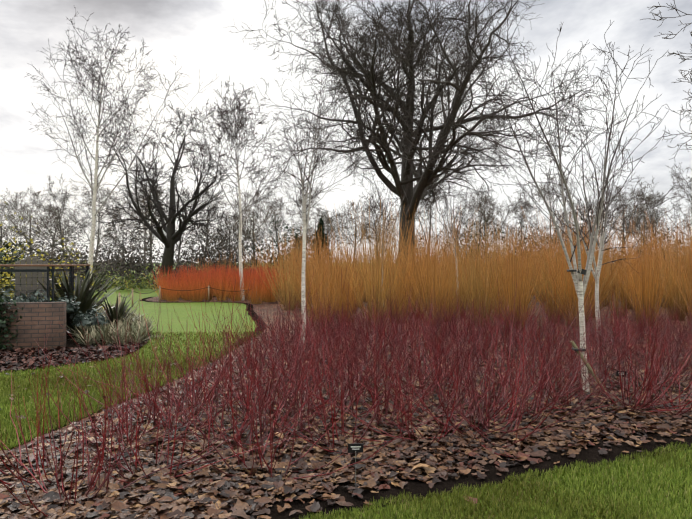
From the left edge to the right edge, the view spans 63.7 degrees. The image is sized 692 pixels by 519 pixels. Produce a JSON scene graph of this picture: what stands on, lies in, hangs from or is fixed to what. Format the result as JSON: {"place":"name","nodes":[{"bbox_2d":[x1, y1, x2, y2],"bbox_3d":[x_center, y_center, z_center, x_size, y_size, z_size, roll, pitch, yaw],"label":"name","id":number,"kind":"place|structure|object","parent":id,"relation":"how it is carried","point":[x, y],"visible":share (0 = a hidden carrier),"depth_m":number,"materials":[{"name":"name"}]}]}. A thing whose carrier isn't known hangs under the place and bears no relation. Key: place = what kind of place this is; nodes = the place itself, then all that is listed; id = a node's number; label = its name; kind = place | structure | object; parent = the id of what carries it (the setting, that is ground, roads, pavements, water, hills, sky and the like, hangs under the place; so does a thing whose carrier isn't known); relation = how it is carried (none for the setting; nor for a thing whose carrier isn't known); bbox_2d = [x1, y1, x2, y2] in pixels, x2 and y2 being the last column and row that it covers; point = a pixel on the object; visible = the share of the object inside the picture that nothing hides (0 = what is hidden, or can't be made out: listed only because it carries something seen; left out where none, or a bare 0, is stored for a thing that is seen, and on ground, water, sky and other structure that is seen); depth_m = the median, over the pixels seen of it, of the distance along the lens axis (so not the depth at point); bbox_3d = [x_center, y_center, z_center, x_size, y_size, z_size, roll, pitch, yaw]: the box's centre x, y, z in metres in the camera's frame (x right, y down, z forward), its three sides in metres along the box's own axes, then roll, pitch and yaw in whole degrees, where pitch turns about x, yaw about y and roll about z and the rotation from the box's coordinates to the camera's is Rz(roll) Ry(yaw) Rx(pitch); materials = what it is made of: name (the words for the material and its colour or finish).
{"place":"outdoors","nodes":[
{"label":"outdoors","id":0,"kind":"place"},
{"bbox_2d":[0,330,150,372],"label":"bed soil","id":1,"kind":"structure","parent":0,"point":[70,342],"depth_m":9.73,"materials":[{"name":"brown soil"}]},
{"bbox_2d":[0,294,22,349],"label":"ivy on wall","id":2,"kind":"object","parent":1,"relation":"on","point":[3,322],"visible":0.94,"depth_m":9.71,"materials":[{"name":"green plant"}]},
{"bbox_2d":[0,302,65,350],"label":"curved brick wall","id":3,"kind":"structure","parent":1,"relation":"on","point":[33,324],"depth_m":9.87,"materials":[{"name":"brown brick"}]},
{"bbox_2d":[0,264,95,303],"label":"deck railing","id":4,"kind":"object","parent":1,"relation":"on","point":[71,269],"visible":0.23,"depth_m":10.79,"materials":[{"name":"black paint"}]},
{"bbox_2d":[10,257,51,300],"bbox_3d":[-6.553,0.480,11.659,0.780,1.058,0.910,0,0,-27],"label":"wooden garden chair","id":5,"kind":"object","parent":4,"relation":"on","point":[32,280],"visible":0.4,"depth_m":11.34,"materials":[{"name":"grey wood"}]},
{"bbox_2d":[0,202,103,310],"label":"shrub","id":6,"kind":"object","parent":1,"relation":"on","point":[7,281],"visible":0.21,"depth_m":14.66,"materials":[{"name":"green plant"}]},
{"bbox_2d":[0,285,109,326],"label":"grey leaved shrub","id":7,"kind":"object","parent":1,"relation":"on","point":[87,318],"visible":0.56,"depth_m":10.84,"materials":[{"name":"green plant"}]},
{"bbox_2d":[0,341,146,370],"bbox_3d":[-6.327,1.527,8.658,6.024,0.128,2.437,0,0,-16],"label":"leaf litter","id":8,"kind":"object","parent":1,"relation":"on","point":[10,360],"visible":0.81,"depth_m":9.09,"materials":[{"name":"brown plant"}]},
{"bbox_2d":[36,265,143,334],"bbox_3d":[-5.822,0.853,12.141,2.422,1.537,2.547,0,0,18],"label":"phormium plant","id":9,"kind":"object","parent":1,"relation":"on","point":[86,300],"visible":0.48,"depth_m":12.03,"materials":[{"name":"green plant"}]},
{"bbox_2d":[67,302,164,346],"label":"groundcover grass tufts","id":10,"kind":"object","parent":1,"relation":"on","point":[94,331],"visible":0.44,"depth_m":10.93,"materials":[{"name":"green plant"}]},
{"bbox_2d":[3,297,264,448],"bbox_3d":[-4.127,1.624,14.082,4.338,0.001,23.732,0,0,-14],"label":"soil edge","id":11,"kind":"object","parent":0,"point":[249,309],"visible":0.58,"depth_m":12.16,"materials":[{"name":"brown soil"}]},
{"bbox_2d":[0,281,691,518],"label":"garden bed","id":12,"kind":"object","parent":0,"point":[271,306],"depth_m":5.85,"materials":[{"name":"brown plant"}]},
{"bbox_2d":[143,264,299,303],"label":"dogwood shrubs","id":13,"kind":"object","parent":12,"relation":"on","point":[196,280],"visible":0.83,"depth_m":22.80,"materials":[{"name":"orange plant"}]},
{"bbox_2d":[172,75,299,299],"bbox_3d":[-4.428,-2.951,23.283,5.056,9.274,5.504,0,0,-2],"label":"birch","id":14,"kind":"object","parent":12,"relation":"on","point":[221,112],"visible":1,"depth_m":23.00,"materials":[{"name":"white plant"}]},
{"bbox_2d":[272,29,370,340],"bbox_3d":[-0.505,-1.521,11.250,1.969,6.280,2.494,0,0,-2],"label":"young birch","id":15,"kind":"object","parent":12,"relation":"on","point":[304,201],"visible":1,"depth_m":10.79,"materials":[{"name":"white plant"}]},
{"bbox_2d":[0,329,691,518],"bbox_3d":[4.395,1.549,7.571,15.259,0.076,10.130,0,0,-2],"label":"fallen leaves","id":16,"kind":"object","parent":12,"relation":"on","point":[209,499],"visible":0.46,"depth_m":4.47,"materials":[{"name":"brown plant"}]},
{"bbox_2d":[0,253,691,516],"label":"red dogwood","id":17,"kind":"object","parent":12,"relation":"on","point":[437,372],"visible":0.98,"depth_m":5.27,"materials":[{"name":"red plant"}]},
{"bbox_2d":[352,150,423,305],"bbox_3d":[1.254,-0.907,16.940,1.933,5.117,1.694,0,0,-30],"label":"tree","id":18,"kind":"object","parent":12,"relation":"on","point":[374,211],"visible":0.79,"depth_m":16.90,"materials":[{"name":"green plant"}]},
{"bbox_2d":[145,285,691,393],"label":"red dogwood","id":19,"kind":"object","parent":12,"relation":"on","point":[620,339],"visible":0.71,"depth_m":8.87,"materials":[{"name":"red plant"}]},
{"bbox_2d":[229,0,619,265],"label":"oak tree","id":20,"kind":"object","parent":12,"relation":"on","point":[408,139],"visible":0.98,"depth_m":32.56,"materials":[{"name":"brown plant"}]},
{"bbox_2d":[180,198,691,330],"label":"orange-stemmed shrubs","id":21,"kind":"object","parent":12,"relation":"on","point":[668,280],"visible":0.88,"depth_m":14.59,"materials":[{"name":"orange plant"}]},
{"bbox_2d":[192,428,691,518],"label":"soil edge","id":22,"kind":"object","parent":12,"relation":"on","point":[589,454],"visible":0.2,"depth_m":4.04,"materials":[{"name":"black soil"}]},
{"bbox_2d":[348,443,363,486],"bbox_3d":[0.066,1.426,3.807,0.105,0.345,0.025,0,0,-5],"label":"plant label","id":23,"kind":"object","parent":22,"relation":"on","point":[355,448],"visible":0.9,"depth_m":3.80,"materials":[{"name":"black plastic"}]},
{"bbox_2d":[424,166,474,301],"bbox_3d":[3.696,-0.747,19.845,1.753,4.822,2.834,0,0,-2],"label":"tree","id":24,"kind":"object","parent":12,"relation":"on","point":[448,223],"visible":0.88,"depth_m":19.68,"materials":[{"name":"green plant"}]},
{"bbox_2d":[459,0,674,393],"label":"young birch","id":25,"kind":"object","parent":12,"relation":"on","point":[580,285],"visible":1,"depth_m":6.64,"materials":[{"name":"white plant"}]},
{"bbox_2d":[567,268,606,391],"bbox_3d":[2.878,0.861,6.631,0.473,1.527,0.130,0,0,9],"label":"birch stake and ties","id":26,"kind":"object","parent":12,"relation":"on","point":[574,345],"visible":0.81,"depth_m":6.60,"materials":[{"name":"brown wood"}]},
{"bbox_2d":[539,83,648,335],"bbox_3d":[5.202,-1.056,11.863,2.410,5.355,1.961,0,0,-33],"label":"young birch","id":27,"kind":"object","parent":12,"relation":"on","point":[597,269],"visible":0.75,"depth_m":11.70,"materials":[{"name":"white plant"}]},
{"bbox_2d":[616,371,625,394],"bbox_3d":[3.162,1.444,6.402,0.105,0.335,0.025,0,0,10],"label":"plant label","id":28,"kind":"object","parent":12,"relation":"on","point":[617,373],"visible":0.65,"depth_m":6.40,"materials":[{"name":"black"}]},
{"bbox_2d":[641,1,691,159],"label":"tree","id":29,"kind":"object","parent":12,"relation":"on","point":[681,56],"visible":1,"depth_m":36.38,"materials":[{"name":"plant"}]},
{"bbox_2d":[0,263,691,518],"bbox_3d":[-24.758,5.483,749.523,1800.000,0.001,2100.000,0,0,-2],"label":"lawn","id":30,"kind":"structure","parent":0,"point":[182,312],"depth_m":14.46,"materials":[{"name":"green plant"}]},
{"bbox_2d":[0,196,10,240],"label":"tree","id":31,"kind":"object","parent":30,"relation":"on","point":[9,210],"visible":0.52,"depth_m":105.63,"materials":[{"name":"grey plant"}]},
{"bbox_2d":[0,200,47,268],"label":"tree","id":32,"kind":"object","parent":30,"relation":"on","point":[8,216],"visible":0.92,"depth_m":75.21,"materials":[{"name":"grey plant"}]},
{"bbox_2d":[0,188,73,254],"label":"tree","id":33,"kind":"object","parent":30,"relation":"on","point":[24,218],"visible":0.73,"depth_m":116.78,"materials":[{"name":"grey plant"}]},
{"bbox_2d":[22,191,90,255],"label":"tree","id":34,"kind":"object","parent":30,"relation":"on","point":[53,206],"visible":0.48,"depth_m":168.04,"materials":[{"name":"grey plant"}]},
{"bbox_2d":[17,175,103,250],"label":"tree","id":35,"kind":"object","parent":30,"relation":"on","point":[58,217],"visible":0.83,"depth_m":92.71,"materials":[{"name":"grey plant"}]},
{"bbox_2d":[66,173,125,269],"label":"tree","id":36,"kind":"object","parent":30,"relation":"on","point":[111,198],"visible":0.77,"depth_m":83.57,"materials":[{"name":"grey plant"}]},
{"bbox_2d":[88,211,152,269],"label":"tree","id":37,"kind":"object","parent":30,"relation":"on","point":[135,243],"visible":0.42,"depth_m":118.67,"materials":[{"name":"grey plant"}]},
{"bbox_2d":[25,7,218,288],"bbox_3d":[-10.102,-4.720,23.561,5.929,12.817,10.400,0,0,-44],"label":"birch","id":38,"kind":"object","parent":30,"relation":"on","point":[92,69],"visible":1,"depth_m":23.72,"materials":[{"name":"white plant"}]},
{"bbox_2d":[0,330,259,449],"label":"lawn","id":39,"kind":"structure","parent":30,"relation":"on","point":[7,427],"depth_m":6.92,"materials":[{"name":"green plant"}]},
{"bbox_2d":[91,266,173,289],"bbox_3d":[-12.411,0.954,30.543,6.011,1.459,1.870,0,0,-2],"label":"yellow green hedge","id":40,"kind":"object","parent":30,"relation":"on","point":[128,282],"visible":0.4,"depth_m":30.39,"materials":[{"name":"green plant"}]},
{"bbox_2d":[108,181,175,266],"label":"tree","id":41,"kind":"object","parent":30,"relation":"on","point":[137,215],"visible":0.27,"depth_m":174.07,"materials":[{"name":"grey plant"}]},
{"bbox_2d":[109,184,175,270],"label":"tree","id":42,"kind":"object","parent":30,"relation":"on","point":[134,225],"visible":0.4,"depth_m":102.33,"materials":[{"name":"grey plant"}]},
{"bbox_2d":[65,100,242,286],"bbox_3d":[-11.752,-4.326,35.538,11.198,12.199,10.108,0,0,-2],"label":"tree","id":43,"kind":"object","parent":30,"relation":"on","point":[170,239],"visible":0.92,"depth_m":35.19,"materials":[{"name":"black plant"}]},
{"bbox_2d":[145,186,223,264],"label":"tree","id":44,"kind":"object","parent":30,"relation":"on","point":[184,219],"visible":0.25,"depth_m":92.32,"materials":[{"name":"grey plant"}]},
{"bbox_2d":[118,285,254,306],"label":"rope fence posts","id":45,"kind":"object","parent":30,"relation":"on","point":[119,295],"visible":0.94,"depth_m":21.59,"materials":[{"name":"brown wood"}]},
{"bbox_2d":[178,181,230,267],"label":"tree","id":46,"kind":"object","parent":30,"relation":"on","point":[212,206],"visible":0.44,"depth_m":135.49,"materials":[{"name":"grey plant"}]},
{"bbox_2d":[206,211,250,259],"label":"tree","id":47,"kind":"object","parent":30,"relation":"on","point":[229,241],"visible":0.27,"depth_m":109.45,"materials":[{"name":"grey plant"}]},
{"bbox_2d":[213,216,263,259],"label":"tree","id":48,"kind":"object","parent":30,"relation":"on","point":[242,235],"visible":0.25,"depth_m":191.22,"materials":[{"name":"grey plant"}]},
{"bbox_2d":[219,188,282,267],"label":"tree","id":49,"kind":"object","parent":30,"relation":"on","point":[267,217],"visible":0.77,"depth_m":98.43,"materials":[{"name":"grey plant"}]},
{"bbox_2d":[246,184,312,265],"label":"tree","id":50,"kind":"object","parent":30,"relation":"on","point":[280,200],"visible":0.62,"depth_m":130.30,"materials":[{"name":"grey plant"}]},
{"bbox_2d":[270,180,341,245],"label":"tree","id":51,"kind":"object","parent":30,"relation":"on","point":[312,211],"visible":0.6,"depth_m":115.46,"materials":[{"name":"grey plant"}]},
{"bbox_2d":[290,207,345,245],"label":"tree","id":52,"kind":"object","parent":30,"relation":"on","point":[324,222],"visible":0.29,"depth_m":189.56,"materials":[{"name":"grey plant"}]},
{"bbox_2d":[306,210,357,252],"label":"tree","id":53,"kind":"object","parent":30,"relation":"on","point":[328,229],"visible":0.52,"depth_m":123.45,"materials":[{"name":"grey plant"}]},
{"bbox_2d":[0,203,690,292],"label":"trees","id":54,"kind":"object","parent":30,"relation":"on","point":[120,263],"visible":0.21,"depth_m":35.12,"materials":[{"name":"green plant"}]},
{"bbox_2d":[324,195,385,260],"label":"tree","id":55,"kind":"object","parent":30,"relation":"on","point":[351,223],"visible":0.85,"depth_m":104.43,"materials":[{"name":"grey plant"}]},
{"bbox_2d":[345,187,396,260],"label":"tree","id":56,"kind":"object","parent":30,"relation":"on","point":[378,206],"visible":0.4,"depth_m":140.66,"materials":[{"name":"grey plant"}]},
{"bbox_2d":[379,204,429,247],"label":"tree","id":57,"kind":"object","parent":30,"relation":"on","point":[399,224],"visible":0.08,"depth_m":183.31,"materials":[{"name":"grey plant"}]},
{"bbox_2d":[415,177,471,248],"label":"tree","id":58,"kind":"object","parent":30,"relation":"on","point":[431,213],"visible":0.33,"depth_m":127.97,"materials":[{"name":"grey plant"}]},
{"bbox_2d":[428,208,483,252],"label":"tree","id":59,"kind":"object","parent":30,"relation":"on","point":[462,213],"visible":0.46,"depth_m":110.86,"materials":[{"name":"grey plant"}]},
{"bbox_2d":[455,184,502,243],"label":"tree","id":60,"kind":"object","parent":30,"relation":"on","point":[478,205],"visible":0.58,"depth_m":184.23,"materials":[{"name":"grey plant"}]},
{"bbox_2d":[294,441,691,518],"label":"lawn blades","id":61,"kind":"object","parent":30,"relation":"on","point":[623,502],"visible":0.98,"depth_m":3.66,"materials":[{"name":"green plant"}]},
{"bbox_2d":[461,195,525,246],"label":"tree","id":62,"kind":"object","parent":30,"relation":"on","point":[486,224],"visible":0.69,"depth_m":121.20,"materials":[{"name":"grey plant"}]},
{"bbox_2d":[487,189,564,246],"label":"tree","id":63,"kind":"object","parent":30,"relation":"on","point":[514,207],"visible":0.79,"depth_m":95.42,"materials":[{"name":"grey plant"}]},
{"bbox_2d":[508,170,579,242],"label":"tree","id":64,"kind":"object","parent":30,"relation":"on","point":[546,189],"visible":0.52,"depth_m":111.50,"materials":[{"name":"grey plant"}]},
{"bbox_2d":[549,209,582,258],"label":"tree","id":65,"kind":"object","parent":30,"relation":"on","point":[561,226],"visible":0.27,"depth_m":167.32,"materials":[{"name":"grey plant"}]},
{"bbox_2d":[562,199,617,250],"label":"tree","id":66,"kind":"object","parent":30,"relation":"on","point":[587,218],"visible":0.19,"depth_m":86.81,"materials":[{"name":"grey plant"}]},
{"bbox_2d":[587,175,666,248],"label":"tree","id":67,"kind":"object","parent":30,"relation":"on","point":[631,207],"visible":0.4,"depth_m":97.82,"materials":[{"name":"grey plant"}]},
{"bbox_2d":[605,195,671,245],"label":"tree","id":68,"kind":"object","parent":30,"relation":"on","point":[643,218],"visible":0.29,"depth_m":153.84,"materials":[{"name":"grey plant"}]},
{"bbox_2d":[608,177,691,243],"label":"tree","id":69,"kind":"object","parent":30,"relation":"on","point":[652,215],"visible":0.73,"depth_m":78.79,"materials":[{"name":"grey plant"}]},
{"bbox_2d":[646,162,691,249],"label":"tree","id":70,"kind":"object","parent":30,"relation":"on","point":[681,188],"visible":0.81,"depth_m":88.34,"materials":[{"name":"grey plant"}]},
{"bbox_2d":[0,0,691,262],"label":"sky","id":71,"kind":"structure","parent":0,"point":[196,32],"materials":[{"name":"white"}]}
]}

